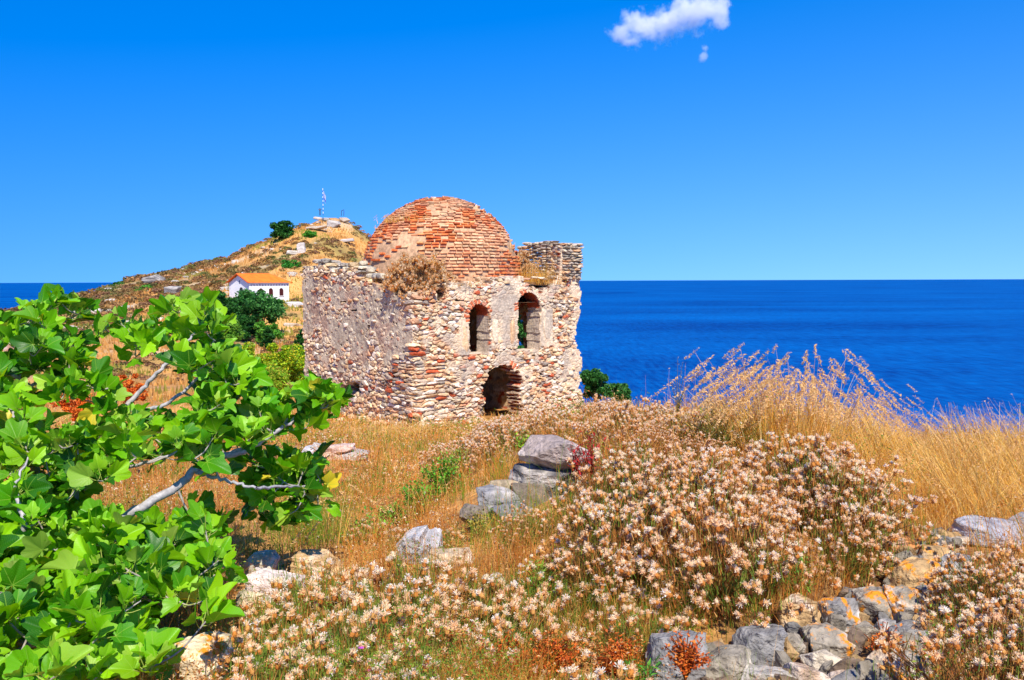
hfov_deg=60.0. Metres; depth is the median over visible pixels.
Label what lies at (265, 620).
thistle shrub
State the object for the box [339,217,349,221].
rock outcrop
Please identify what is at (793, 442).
thistle shrub
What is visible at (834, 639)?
rock
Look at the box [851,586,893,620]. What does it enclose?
rock
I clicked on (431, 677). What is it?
thistle shrub
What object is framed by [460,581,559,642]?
thistle shrub
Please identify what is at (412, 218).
grass tuft
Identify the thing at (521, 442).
weed
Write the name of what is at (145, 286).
bush
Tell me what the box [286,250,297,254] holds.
rock outcrop
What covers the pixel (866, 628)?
rock
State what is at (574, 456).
red plant
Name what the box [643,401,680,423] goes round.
thistle shrub
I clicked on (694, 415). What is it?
thistle shrub
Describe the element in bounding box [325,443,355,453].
rock
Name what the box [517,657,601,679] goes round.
thistle shrub
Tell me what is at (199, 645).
rock
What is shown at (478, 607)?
thistle shrub
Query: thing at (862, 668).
stone
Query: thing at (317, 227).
rock outcrop
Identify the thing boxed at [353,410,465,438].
grass tuft
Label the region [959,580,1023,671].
thistle shrub
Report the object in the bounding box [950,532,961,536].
stone
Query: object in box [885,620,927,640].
rock
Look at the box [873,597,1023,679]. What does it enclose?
thistle shrub
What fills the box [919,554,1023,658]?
thistle shrub
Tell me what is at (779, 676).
stone
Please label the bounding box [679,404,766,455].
bush
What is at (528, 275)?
grass tuft
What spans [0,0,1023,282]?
sky
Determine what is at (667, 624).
thistle shrub
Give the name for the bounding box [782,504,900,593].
thistle shrub
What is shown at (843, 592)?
stone
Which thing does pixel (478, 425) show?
thistle shrub
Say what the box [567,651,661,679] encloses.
thistle shrub
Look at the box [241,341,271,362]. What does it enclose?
broom bush
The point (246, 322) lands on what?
juniper tree
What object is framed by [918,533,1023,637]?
thistle shrub
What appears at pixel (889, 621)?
rock
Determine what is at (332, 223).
rock outcrop
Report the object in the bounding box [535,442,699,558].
thistle shrub
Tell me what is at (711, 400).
stalks
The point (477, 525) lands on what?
weed
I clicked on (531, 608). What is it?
thistle shrub
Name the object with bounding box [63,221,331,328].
rubble
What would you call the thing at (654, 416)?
thistle shrub
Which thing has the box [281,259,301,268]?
bush
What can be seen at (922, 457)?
grass tuft
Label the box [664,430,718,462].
thistle shrub
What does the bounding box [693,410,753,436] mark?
thistle shrub
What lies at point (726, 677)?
stone
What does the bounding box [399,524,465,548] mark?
thistle shrub
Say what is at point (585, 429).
thistle shrub
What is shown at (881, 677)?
stone
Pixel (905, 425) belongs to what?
grass tuft
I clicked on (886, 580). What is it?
stone
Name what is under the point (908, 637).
stone
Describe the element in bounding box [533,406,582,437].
thistle shrub
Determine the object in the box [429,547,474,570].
rock
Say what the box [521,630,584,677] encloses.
stonecrop
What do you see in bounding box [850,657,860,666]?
stone
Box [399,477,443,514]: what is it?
weed
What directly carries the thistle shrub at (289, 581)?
on the ground at (720, 626)
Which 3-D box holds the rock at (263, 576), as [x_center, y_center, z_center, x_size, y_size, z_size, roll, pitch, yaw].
[-1.420,1.514,5.345,0.337,0.224,0.235,9,1,11]
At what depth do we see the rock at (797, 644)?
4.20 m
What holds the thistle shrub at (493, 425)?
on the ground at (720, 626)
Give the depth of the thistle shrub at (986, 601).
3.83 m
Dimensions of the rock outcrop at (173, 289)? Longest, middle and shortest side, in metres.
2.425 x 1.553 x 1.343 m
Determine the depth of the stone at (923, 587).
4.78 m
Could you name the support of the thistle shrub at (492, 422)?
on the ground at (720, 626)
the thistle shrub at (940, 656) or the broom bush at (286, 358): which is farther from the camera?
the broom bush at (286, 358)
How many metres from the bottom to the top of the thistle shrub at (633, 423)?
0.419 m
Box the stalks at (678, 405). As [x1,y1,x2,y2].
[670,357,686,410]
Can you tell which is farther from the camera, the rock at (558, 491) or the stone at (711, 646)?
the rock at (558, 491)
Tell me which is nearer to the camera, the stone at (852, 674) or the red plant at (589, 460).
the stone at (852, 674)
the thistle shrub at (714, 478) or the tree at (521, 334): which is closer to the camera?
the thistle shrub at (714, 478)
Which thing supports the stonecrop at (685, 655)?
on the ground at (720, 626)
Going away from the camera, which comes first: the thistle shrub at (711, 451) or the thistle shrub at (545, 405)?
the thistle shrub at (711, 451)
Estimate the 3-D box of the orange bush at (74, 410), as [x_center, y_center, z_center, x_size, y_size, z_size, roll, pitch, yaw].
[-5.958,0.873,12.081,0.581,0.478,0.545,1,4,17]
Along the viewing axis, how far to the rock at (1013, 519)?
5.83 m
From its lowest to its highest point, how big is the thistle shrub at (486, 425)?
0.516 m
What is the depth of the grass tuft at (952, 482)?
7.00 m
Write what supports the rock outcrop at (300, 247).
on the ground at (720, 626)
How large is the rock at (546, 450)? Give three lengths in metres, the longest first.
0.590 x 0.364 x 0.278 m
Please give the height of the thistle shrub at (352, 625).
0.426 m
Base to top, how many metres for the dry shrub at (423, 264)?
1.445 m
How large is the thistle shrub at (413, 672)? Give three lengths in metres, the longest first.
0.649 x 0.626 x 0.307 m
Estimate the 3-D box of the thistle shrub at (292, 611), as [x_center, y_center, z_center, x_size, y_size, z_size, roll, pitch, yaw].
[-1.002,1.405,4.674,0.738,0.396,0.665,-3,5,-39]
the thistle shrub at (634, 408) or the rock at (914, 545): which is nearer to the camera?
the rock at (914, 545)
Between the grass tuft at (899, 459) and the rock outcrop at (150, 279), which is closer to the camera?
the grass tuft at (899, 459)
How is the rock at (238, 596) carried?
on the ground at (720, 626)
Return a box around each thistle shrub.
[197,615,333,679]
[214,632,362,679]
[228,555,381,635]
[236,589,330,650]
[244,564,393,649]
[271,595,415,679]
[285,627,403,679]
[309,578,432,653]
[320,664,410,679]
[327,599,482,679]
[333,577,472,664]
[340,646,462,679]
[341,519,396,546]
[341,545,478,637]
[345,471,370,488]
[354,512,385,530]
[372,524,408,555]
[388,596,528,678]
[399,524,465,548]
[402,555,531,650]
[413,442,453,467]
[417,661,497,679]
[422,443,458,469]
[423,573,505,626]
[436,436,468,464]
[441,431,507,465]
[449,436,500,466]
[452,560,576,633]
[456,429,488,454]
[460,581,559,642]
[462,420,510,439]
[464,436,511,473]
[471,411,542,453]
[471,422,511,453]
[471,587,606,679]
[473,415,526,449]
[474,414,514,441]
[485,500,561,550]
[502,413,568,458]
[503,407,568,439]
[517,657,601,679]
[523,403,562,416]
[525,517,662,622]
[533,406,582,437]
[533,578,642,648]
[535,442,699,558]
[545,480,725,617]
[554,437,681,543]
[563,414,632,459]
[563,436,720,545]
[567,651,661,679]
[568,393,626,422]
[571,596,682,672]
[573,452,642,500]
[574,401,622,429]
[583,411,660,450]
[584,397,654,432]
[587,396,669,435]
[587,399,660,440]
[601,455,661,493]
[605,483,807,631]
[609,457,800,581]
[617,445,789,567]
[624,459,808,600]
[628,427,674,460]
[631,425,676,456]
[633,409,667,428]
[636,483,840,625]
[641,448,800,576]
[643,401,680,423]
[644,399,671,413]
[644,422,680,453]
[646,413,704,447]
[654,406,691,424]
[658,449,683,474]
[659,407,735,442]
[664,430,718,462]
[666,407,713,433]
[672,441,791,523]
[676,431,731,465]
[689,401,746,419]
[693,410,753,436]
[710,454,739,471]
[721,429,868,537]
[730,431,895,544]
[748,435,912,585]
[776,452,945,575]
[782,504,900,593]
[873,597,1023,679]
[898,562,1023,666]
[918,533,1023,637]
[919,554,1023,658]
[934,592,1023,679]
[954,586,1023,679]
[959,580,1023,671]
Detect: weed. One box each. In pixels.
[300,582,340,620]
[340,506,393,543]
[377,495,423,527]
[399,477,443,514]
[420,448,471,496]
[442,441,481,477]
[458,507,503,538]
[504,553,579,604]
[514,429,534,448]
[625,653,660,679]
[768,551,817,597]
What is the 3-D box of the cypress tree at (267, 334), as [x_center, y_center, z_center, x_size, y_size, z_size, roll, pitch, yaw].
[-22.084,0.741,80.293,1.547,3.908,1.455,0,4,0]
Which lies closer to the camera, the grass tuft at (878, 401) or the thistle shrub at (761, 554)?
the thistle shrub at (761, 554)
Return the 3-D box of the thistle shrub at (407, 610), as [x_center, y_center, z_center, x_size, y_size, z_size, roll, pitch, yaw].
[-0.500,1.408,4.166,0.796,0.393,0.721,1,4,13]
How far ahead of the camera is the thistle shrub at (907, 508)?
5.23 m
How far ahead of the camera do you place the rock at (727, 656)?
3.95 m
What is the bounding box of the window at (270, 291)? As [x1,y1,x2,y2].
[268,288,273,296]
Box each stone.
[700,676,712,679]
[707,642,715,651]
[712,641,723,646]
[715,675,731,679]
[750,655,758,664]
[774,650,791,666]
[774,673,796,679]
[784,621,801,637]
[784,637,798,660]
[803,642,809,653]
[810,642,829,651]
[818,660,832,674]
[827,614,845,631]
[828,656,854,673]
[831,669,859,679]
[837,588,853,596]
[845,591,851,597]
[847,627,866,654]
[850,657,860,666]
[851,654,863,660]
[855,660,885,679]
[859,611,869,621]
[867,663,880,679]
[878,612,888,619]
[878,674,888,679]
[882,577,889,584]
[893,546,916,555]
[893,611,912,622]
[894,550,912,558]
[898,631,922,654]
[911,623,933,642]
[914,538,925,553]
[915,585,926,589]
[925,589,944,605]
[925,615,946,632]
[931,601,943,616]
[932,527,941,536]
[937,536,943,545]
[938,529,951,536]
[942,535,951,545]
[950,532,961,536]
[952,538,961,547]
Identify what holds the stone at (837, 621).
on the ground at (720, 626)
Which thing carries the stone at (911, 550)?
on the ground at (720, 626)
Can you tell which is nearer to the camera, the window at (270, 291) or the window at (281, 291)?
the window at (270, 291)
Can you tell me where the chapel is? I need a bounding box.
[225,273,291,300]
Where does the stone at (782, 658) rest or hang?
on the ground at (720, 626)
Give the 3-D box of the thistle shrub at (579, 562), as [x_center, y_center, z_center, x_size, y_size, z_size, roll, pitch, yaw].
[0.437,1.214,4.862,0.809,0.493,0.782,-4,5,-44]
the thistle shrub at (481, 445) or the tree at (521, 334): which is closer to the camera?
the thistle shrub at (481, 445)
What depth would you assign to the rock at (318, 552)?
5.62 m
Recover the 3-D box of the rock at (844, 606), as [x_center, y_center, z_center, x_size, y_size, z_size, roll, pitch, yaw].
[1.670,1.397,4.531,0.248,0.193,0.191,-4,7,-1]
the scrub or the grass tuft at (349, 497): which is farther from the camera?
the scrub
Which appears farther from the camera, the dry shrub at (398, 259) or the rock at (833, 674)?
the dry shrub at (398, 259)
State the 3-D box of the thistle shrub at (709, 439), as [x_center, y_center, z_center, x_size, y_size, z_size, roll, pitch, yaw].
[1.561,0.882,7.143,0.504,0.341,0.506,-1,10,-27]
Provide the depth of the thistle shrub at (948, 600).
4.21 m
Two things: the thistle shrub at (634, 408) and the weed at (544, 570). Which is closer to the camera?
the weed at (544, 570)
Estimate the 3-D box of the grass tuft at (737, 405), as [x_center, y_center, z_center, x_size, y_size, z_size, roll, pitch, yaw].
[2.107,0.542,7.625,1.789,0.974,2.036,0,4,0]
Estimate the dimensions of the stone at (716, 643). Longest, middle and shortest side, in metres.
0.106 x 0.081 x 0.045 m
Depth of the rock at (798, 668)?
3.91 m
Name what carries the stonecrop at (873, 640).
on the ground at (720, 626)
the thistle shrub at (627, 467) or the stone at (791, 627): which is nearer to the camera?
the stone at (791, 627)
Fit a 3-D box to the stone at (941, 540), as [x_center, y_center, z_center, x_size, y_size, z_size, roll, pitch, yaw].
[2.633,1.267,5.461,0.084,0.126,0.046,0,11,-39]
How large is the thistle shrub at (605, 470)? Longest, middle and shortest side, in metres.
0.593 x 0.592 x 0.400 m
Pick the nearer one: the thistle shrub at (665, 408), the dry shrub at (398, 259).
the thistle shrub at (665, 408)
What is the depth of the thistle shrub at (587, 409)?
9.44 m
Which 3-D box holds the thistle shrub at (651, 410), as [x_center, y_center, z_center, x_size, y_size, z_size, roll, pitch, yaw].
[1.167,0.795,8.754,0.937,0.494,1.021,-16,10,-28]
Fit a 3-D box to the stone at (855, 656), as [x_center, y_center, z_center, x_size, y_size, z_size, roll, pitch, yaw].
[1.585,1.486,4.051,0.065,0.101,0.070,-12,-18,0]
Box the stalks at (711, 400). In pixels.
[704,382,726,423]
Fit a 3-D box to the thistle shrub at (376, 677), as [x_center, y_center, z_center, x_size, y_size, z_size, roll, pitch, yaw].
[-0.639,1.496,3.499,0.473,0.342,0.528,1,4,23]
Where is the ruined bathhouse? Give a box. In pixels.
[301,196,584,424]
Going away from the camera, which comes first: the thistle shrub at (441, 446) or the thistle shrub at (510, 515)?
the thistle shrub at (510, 515)
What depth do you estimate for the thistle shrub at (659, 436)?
7.45 m
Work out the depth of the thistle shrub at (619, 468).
6.32 m
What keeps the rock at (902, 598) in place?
on the ground at (720, 626)
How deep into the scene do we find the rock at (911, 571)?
4.86 m
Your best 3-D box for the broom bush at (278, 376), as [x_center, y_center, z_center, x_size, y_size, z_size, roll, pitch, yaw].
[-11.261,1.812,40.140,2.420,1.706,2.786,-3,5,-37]
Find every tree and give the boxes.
[0,283,354,679]
[217,289,251,323]
[234,288,287,329]
[236,315,257,340]
[259,327,275,350]
[517,313,526,348]
[580,368,608,400]
[604,383,631,401]
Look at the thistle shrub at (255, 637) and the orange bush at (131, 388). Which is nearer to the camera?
the thistle shrub at (255, 637)
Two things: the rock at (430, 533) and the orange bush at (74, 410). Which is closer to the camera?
the rock at (430, 533)
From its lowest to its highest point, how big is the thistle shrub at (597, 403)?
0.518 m
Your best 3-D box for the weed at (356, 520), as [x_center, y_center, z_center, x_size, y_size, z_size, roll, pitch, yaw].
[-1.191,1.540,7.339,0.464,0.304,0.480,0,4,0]
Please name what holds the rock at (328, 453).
on the ground at (720, 626)
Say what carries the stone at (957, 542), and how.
on the ground at (720, 626)
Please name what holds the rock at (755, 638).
on the ground at (720, 626)
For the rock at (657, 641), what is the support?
on the ground at (720, 626)
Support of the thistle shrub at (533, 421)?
on the ground at (720, 626)
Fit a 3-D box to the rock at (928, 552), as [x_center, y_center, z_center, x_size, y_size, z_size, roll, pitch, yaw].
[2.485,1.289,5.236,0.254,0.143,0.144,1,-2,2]
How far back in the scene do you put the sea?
864.69 m
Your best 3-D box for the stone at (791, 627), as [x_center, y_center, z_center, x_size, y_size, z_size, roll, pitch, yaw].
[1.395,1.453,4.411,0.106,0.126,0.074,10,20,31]
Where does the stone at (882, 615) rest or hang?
on the ground at (720, 626)
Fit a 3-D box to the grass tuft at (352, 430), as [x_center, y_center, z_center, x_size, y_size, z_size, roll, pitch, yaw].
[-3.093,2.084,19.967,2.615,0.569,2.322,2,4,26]
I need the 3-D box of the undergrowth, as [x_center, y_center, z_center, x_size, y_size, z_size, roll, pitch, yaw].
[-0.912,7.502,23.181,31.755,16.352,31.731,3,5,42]
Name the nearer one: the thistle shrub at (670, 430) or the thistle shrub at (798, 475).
the thistle shrub at (798, 475)
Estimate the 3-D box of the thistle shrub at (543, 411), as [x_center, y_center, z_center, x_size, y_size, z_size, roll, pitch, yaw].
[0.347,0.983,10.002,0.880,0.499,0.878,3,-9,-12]
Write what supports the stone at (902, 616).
on the ground at (720, 626)
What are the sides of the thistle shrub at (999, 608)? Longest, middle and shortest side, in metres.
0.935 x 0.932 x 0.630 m
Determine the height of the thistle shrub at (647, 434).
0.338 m
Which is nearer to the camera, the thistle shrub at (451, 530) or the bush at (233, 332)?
the thistle shrub at (451, 530)
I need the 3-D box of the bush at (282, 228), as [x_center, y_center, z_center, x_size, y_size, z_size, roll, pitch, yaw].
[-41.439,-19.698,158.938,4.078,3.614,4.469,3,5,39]
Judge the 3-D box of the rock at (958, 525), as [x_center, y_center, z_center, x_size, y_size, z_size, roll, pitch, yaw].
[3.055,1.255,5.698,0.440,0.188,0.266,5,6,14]
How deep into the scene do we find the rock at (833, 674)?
3.94 m
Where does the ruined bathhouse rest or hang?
on the ground at (720, 626)
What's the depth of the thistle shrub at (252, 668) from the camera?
3.71 m
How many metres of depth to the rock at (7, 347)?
23.94 m
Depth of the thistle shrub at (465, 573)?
4.67 m
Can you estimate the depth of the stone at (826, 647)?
4.18 m
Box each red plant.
[566,442,582,488]
[569,431,610,485]
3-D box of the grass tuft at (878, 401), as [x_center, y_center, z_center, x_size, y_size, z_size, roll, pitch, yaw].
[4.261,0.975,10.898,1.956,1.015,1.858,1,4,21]
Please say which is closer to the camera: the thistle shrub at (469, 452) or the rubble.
the thistle shrub at (469, 452)
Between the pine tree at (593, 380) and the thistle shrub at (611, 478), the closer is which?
the thistle shrub at (611, 478)
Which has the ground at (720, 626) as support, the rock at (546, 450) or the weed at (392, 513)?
the weed at (392, 513)
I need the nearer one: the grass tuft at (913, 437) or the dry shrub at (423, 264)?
the grass tuft at (913, 437)
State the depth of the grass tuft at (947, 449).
9.52 m
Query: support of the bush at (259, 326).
on the ground at (720, 626)
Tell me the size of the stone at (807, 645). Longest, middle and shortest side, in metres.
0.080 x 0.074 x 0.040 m
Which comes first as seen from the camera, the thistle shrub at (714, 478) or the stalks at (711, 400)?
the thistle shrub at (714, 478)
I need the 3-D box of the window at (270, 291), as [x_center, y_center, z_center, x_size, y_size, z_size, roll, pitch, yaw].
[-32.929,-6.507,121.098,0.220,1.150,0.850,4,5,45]
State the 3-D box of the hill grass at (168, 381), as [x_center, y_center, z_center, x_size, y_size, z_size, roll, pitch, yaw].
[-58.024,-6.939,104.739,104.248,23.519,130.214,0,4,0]
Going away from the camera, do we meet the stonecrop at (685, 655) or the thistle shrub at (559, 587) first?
the stonecrop at (685, 655)
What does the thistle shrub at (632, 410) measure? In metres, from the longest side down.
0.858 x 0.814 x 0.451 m
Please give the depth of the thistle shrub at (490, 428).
10.54 m
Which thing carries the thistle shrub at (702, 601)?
on the ground at (720, 626)
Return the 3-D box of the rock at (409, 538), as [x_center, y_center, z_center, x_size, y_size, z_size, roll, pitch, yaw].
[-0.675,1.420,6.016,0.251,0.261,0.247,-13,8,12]
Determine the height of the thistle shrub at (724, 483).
0.750 m
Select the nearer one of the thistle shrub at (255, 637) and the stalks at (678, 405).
the thistle shrub at (255, 637)
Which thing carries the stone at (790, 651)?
on the ground at (720, 626)
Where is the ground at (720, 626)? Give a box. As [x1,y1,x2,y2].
[2,218,1023,679]
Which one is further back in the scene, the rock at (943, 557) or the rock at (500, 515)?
the rock at (500, 515)
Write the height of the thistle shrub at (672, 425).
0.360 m
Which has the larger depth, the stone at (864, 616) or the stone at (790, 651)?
the stone at (864, 616)
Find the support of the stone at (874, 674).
on the ground at (720, 626)
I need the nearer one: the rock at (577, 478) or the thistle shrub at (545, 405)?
the rock at (577, 478)
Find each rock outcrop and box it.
[141,275,165,283]
[164,286,181,293]
[283,323,301,326]
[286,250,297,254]
[286,302,302,307]
[296,242,305,252]
[305,226,326,229]
[326,220,340,226]
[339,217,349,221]
[340,238,353,242]
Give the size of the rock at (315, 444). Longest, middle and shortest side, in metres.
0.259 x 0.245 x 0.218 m
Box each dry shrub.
[382,251,460,293]
[386,253,428,285]
[398,278,435,300]
[516,249,535,274]
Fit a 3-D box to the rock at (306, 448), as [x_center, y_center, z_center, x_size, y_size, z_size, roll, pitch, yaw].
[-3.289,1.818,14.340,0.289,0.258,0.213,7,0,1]
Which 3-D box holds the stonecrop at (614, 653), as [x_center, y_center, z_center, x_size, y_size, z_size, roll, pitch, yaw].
[0.483,1.428,4.004,0.282,0.244,0.231,0,4,0]
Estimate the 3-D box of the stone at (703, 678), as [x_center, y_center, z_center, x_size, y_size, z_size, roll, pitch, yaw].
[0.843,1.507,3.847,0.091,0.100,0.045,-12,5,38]
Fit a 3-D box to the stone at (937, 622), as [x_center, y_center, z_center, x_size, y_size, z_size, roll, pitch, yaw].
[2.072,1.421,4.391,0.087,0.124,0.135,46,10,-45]
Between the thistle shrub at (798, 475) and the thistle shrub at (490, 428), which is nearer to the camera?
the thistle shrub at (798, 475)
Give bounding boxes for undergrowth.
[8,385,1023,679]
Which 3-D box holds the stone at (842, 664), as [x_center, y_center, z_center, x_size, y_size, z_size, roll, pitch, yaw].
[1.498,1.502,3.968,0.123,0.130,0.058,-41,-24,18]
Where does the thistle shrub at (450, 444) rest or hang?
on the ground at (720, 626)
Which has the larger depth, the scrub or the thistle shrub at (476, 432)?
the scrub
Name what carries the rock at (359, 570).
on the ground at (720, 626)
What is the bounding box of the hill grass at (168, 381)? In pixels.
[2,219,367,400]
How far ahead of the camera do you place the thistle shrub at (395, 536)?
6.61 m
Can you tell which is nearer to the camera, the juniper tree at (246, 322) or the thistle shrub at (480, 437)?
the thistle shrub at (480, 437)
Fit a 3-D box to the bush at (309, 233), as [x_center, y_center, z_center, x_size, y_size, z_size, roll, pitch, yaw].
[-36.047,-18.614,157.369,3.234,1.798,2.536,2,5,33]
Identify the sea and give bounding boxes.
[0,279,1023,440]
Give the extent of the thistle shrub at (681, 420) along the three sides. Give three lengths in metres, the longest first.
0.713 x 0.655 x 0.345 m
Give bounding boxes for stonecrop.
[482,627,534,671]
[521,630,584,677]
[588,623,645,676]
[660,629,713,679]
[855,618,905,650]
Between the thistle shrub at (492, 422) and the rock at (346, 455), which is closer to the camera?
the thistle shrub at (492, 422)
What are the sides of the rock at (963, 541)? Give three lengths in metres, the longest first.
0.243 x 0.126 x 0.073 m
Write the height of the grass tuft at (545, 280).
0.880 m
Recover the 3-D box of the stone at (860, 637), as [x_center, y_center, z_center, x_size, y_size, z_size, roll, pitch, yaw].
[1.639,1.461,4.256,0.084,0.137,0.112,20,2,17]
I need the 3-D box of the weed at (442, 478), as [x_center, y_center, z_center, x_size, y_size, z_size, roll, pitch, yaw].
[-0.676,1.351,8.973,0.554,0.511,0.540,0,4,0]
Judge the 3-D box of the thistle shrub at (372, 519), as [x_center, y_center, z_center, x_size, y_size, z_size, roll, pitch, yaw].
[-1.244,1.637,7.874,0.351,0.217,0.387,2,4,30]
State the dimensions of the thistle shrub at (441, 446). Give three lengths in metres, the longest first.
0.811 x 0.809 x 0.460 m
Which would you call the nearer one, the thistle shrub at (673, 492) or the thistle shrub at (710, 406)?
the thistle shrub at (673, 492)
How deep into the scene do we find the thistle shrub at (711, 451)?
5.26 m
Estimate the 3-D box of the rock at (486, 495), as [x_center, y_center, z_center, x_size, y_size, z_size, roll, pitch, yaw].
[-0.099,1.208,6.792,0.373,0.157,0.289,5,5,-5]
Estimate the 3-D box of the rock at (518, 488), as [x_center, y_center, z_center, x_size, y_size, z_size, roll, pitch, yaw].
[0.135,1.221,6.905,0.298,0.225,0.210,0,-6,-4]
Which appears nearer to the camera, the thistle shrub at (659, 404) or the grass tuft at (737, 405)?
the grass tuft at (737, 405)
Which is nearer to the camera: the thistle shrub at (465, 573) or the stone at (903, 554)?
the thistle shrub at (465, 573)
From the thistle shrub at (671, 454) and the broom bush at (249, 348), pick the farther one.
the broom bush at (249, 348)
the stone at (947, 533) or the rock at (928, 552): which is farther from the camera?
the stone at (947, 533)
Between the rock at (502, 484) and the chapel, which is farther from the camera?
the chapel
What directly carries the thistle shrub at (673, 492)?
on the ground at (720, 626)
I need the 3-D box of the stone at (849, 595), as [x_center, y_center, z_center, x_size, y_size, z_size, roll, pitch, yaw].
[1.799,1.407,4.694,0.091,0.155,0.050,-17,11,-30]
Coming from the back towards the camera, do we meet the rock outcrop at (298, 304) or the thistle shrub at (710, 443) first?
the rock outcrop at (298, 304)
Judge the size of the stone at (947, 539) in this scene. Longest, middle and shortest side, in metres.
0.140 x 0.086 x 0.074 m
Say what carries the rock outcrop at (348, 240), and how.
on the ground at (720, 626)
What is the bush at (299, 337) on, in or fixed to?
on the ground at (720, 626)
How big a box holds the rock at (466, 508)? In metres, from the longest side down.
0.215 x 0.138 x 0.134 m
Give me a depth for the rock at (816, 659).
4.06 m
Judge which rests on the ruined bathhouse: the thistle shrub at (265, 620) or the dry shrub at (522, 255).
the dry shrub at (522, 255)
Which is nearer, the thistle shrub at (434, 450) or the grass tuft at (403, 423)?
the thistle shrub at (434, 450)
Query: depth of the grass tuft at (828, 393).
7.80 m
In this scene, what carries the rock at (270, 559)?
on the ground at (720, 626)
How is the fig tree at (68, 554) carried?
on the ground at (720, 626)
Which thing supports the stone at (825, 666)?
on the ground at (720, 626)
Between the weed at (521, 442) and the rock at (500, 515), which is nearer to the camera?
the rock at (500, 515)
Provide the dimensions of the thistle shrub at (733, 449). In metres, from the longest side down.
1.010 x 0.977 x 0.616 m
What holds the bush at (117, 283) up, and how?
on the ground at (720, 626)
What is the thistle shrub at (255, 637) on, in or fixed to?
on the ground at (720, 626)
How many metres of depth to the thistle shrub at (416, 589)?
4.48 m
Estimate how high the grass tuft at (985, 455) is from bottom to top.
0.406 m
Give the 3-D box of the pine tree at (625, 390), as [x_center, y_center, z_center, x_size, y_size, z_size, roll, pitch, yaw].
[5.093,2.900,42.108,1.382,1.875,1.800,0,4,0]
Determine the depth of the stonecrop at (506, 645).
4.12 m
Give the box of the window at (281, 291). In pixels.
[279,288,283,295]
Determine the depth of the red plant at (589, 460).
6.48 m
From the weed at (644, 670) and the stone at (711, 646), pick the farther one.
the stone at (711, 646)
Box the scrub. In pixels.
[0,218,371,380]
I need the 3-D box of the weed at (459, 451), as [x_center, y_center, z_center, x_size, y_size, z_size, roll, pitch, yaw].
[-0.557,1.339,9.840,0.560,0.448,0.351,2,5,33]
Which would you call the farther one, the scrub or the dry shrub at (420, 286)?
the scrub
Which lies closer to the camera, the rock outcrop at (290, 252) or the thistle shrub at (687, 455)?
the thistle shrub at (687, 455)
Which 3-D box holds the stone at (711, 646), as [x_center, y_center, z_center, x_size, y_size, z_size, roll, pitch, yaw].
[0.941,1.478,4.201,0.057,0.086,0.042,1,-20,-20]
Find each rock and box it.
[3,344,13,350]
[170,632,231,679]
[235,588,262,603]
[243,550,279,584]
[245,567,305,605]
[290,549,345,586]
[302,445,314,453]
[311,442,320,451]
[324,452,339,459]
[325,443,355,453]
[339,448,369,459]
[342,567,368,579]
[396,525,428,564]
[425,528,443,558]
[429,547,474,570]
[459,503,487,523]
[476,484,519,511]
[490,479,517,489]
[492,501,532,520]
[508,463,571,492]
[511,482,547,507]
[518,435,589,469]
[547,484,575,498]
[570,471,581,483]
[644,630,707,679]
[705,644,752,679]
[732,624,787,665]
[740,664,792,679]
[775,592,820,626]
[784,662,830,679]
[787,632,805,656]
[799,622,855,657]
[799,649,841,669]
[817,597,860,631]
[827,669,844,678]
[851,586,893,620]
[854,620,879,637]
[866,645,898,667]
[874,618,895,631]
[876,535,920,555]
[882,584,933,616]
[884,557,940,588]
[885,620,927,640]
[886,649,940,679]
[917,544,948,560]
[938,553,971,577]
[947,515,1023,549]
[951,536,968,546]
[1009,512,1023,531]
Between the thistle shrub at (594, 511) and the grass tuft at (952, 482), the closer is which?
the thistle shrub at (594, 511)
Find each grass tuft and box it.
[289,483,393,559]
[312,414,432,444]
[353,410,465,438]
[374,214,401,223]
[398,211,429,220]
[516,258,548,281]
[521,260,574,284]
[649,342,883,462]
[697,344,905,454]
[773,443,972,525]
[785,378,950,442]
[843,435,1007,485]
[847,411,944,441]
[881,460,1023,512]
[887,426,992,457]
[915,433,1023,472]
[961,437,1023,472]
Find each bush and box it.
[49,393,93,421]
[108,281,123,285]
[118,373,148,403]
[134,284,151,290]
[221,319,245,341]
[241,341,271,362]
[253,321,284,342]
[260,362,291,390]
[262,342,304,381]
[269,220,295,239]
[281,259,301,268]
[293,329,304,350]
[301,230,316,237]
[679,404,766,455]
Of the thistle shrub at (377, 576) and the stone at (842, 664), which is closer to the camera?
the stone at (842, 664)
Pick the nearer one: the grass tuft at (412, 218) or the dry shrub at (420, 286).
the dry shrub at (420, 286)

